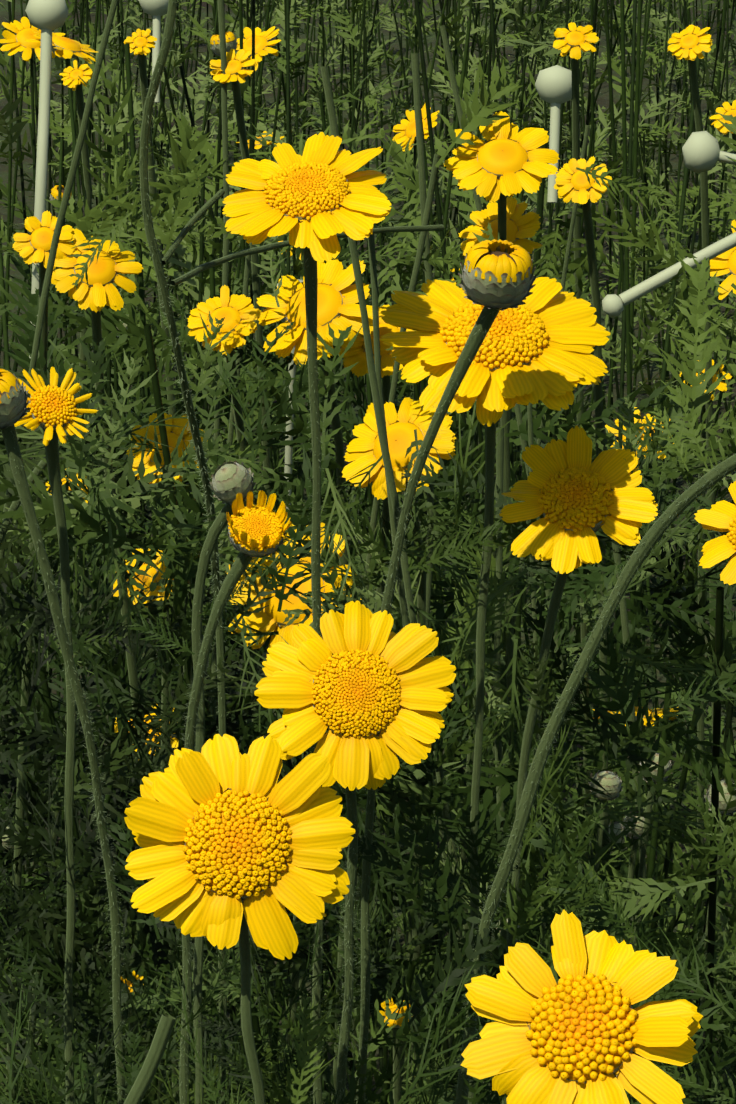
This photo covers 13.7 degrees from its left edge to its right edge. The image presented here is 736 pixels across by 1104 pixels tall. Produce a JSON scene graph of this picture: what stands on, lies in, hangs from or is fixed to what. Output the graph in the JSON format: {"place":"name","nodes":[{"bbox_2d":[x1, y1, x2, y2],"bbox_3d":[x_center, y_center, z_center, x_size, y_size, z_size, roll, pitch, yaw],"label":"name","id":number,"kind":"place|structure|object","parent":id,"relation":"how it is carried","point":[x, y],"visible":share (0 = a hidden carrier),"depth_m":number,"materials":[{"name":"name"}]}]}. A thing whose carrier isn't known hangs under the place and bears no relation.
{"place":"outdoors","nodes":[
{"label":"outdoors","id":0,"kind":"place"},
{"bbox_2d":[14,367,97,1103],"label":"yellow daisy flower","id":1,"kind":"object","parent":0,"point":[53,412],"visible":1,"depth_m":0.56,"materials":[{"name":"yellow plant"}]},
{"bbox_2d":[0,0,735,1101],"bbox_3d":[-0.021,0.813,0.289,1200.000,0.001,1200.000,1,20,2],"label":"ground","id":2,"kind":"structure","parent":0,"point":[510,54],"depth_m":3.96,"materials":[{"name":"green plant"}]},
{"bbox_2d":[0,0,735,1103],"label":"meadow foliage","id":3,"kind":"object","parent":2,"relation":"on","point":[134,356],"depth_m":0.72,"materials":[{"name":"green plant"}]},
{"bbox_2d":[0,369,125,1103],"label":"bud","id":4,"kind":"object","parent":3,"relation":"attached to","point":[13,400],"visible":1,"depth_m":0.54,"materials":[{"name":"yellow plant"}]},
{"bbox_2d":[191,460,255,1103],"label":"flower bud","id":5,"kind":"object","parent":3,"relation":"in","point":[230,481],"visible":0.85,"depth_m":0.55,"materials":[{"name":"green plant"}]},
{"bbox_2d":[175,490,291,1103],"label":"flower bud","id":6,"kind":"object","parent":3,"relation":"in","point":[259,529],"visible":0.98,"depth_m":0.53,"materials":[{"name":"yellow plant"}]},
{"bbox_2d":[124,734,354,1103],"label":"flower","id":7,"kind":"object","parent":3,"relation":"on","point":[228,854],"visible":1,"depth_m":0.48,"materials":[{"name":"yellow plant"}]},
{"bbox_2d":[222,132,391,1103],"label":"flower","id":8,"kind":"object","parent":3,"relation":"on","point":[316,197],"visible":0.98,"depth_m":0.54,"materials":[{"name":"yellow plant"}]},
{"bbox_2d":[0,0,735,1103],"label":"stems","id":9,"kind":"object","parent":3,"relation":"on","point":[636,558],"visible":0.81,"depth_m":0.53,"materials":[{"name":"green plant"}]},
{"bbox_2d":[254,601,455,1103],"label":"flower","id":10,"kind":"object","parent":9,"relation":"attached to","point":[367,689],"visible":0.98,"depth_m":0.52,"materials":[{"name":"yellow plant"}]},
{"bbox_2d":[354,239,536,1103],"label":"bud","id":11,"kind":"object","parent":9,"relation":"attached to","point":[496,276],"visible":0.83,"depth_m":0.53,"materials":[{"name":"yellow plant"}]},
{"bbox_2d":[379,277,609,1103],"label":"flower","id":12,"kind":"object","parent":9,"relation":"attached to","point":[544,340],"visible":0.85,"depth_m":0.56,"materials":[{"name":"yellow plant"}]},
{"bbox_2d":[0,17,735,859],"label":"meadow flowers","id":13,"kind":"object","parent":3,"relation":"on","point":[26,39],"depth_m":1.49,"materials":[{"name":"yellow plant"}]},
{"bbox_2d":[499,425,657,1103],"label":"flower","id":14,"kind":"object","parent":3,"relation":"in","point":[572,495],"visible":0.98,"depth_m":0.57,"materials":[{"name":"yellow plant"}]},
{"bbox_2d":[461,910,702,1103],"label":"flower","id":15,"kind":"object","parent":3,"relation":"on","point":[581,1030],"visible":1,"depth_m":0.44,"materials":[{"name":"yellow plant"}]},
{"bbox_2d":[695,481,735,584],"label":"flower","id":16,"kind":"object","parent":3,"relation":"attached to","point":[719,516],"visible":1,"depth_m":0.57,"materials":[{"name":"yellow plant"}]},
{"bbox_2d":[5,22,735,1103],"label":"flowers","id":17,"kind":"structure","parent":2,"relation":"on","point":[503,160],"depth_m":0.75,"materials":[{"name":"yellow plant"}]},
{"bbox_2d":[493,752,735,1103],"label":"flower buds","id":18,"kind":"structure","parent":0,"point":[609,780],"depth_m":0.75,"materials":[{"name":"green plant"}]}
]}

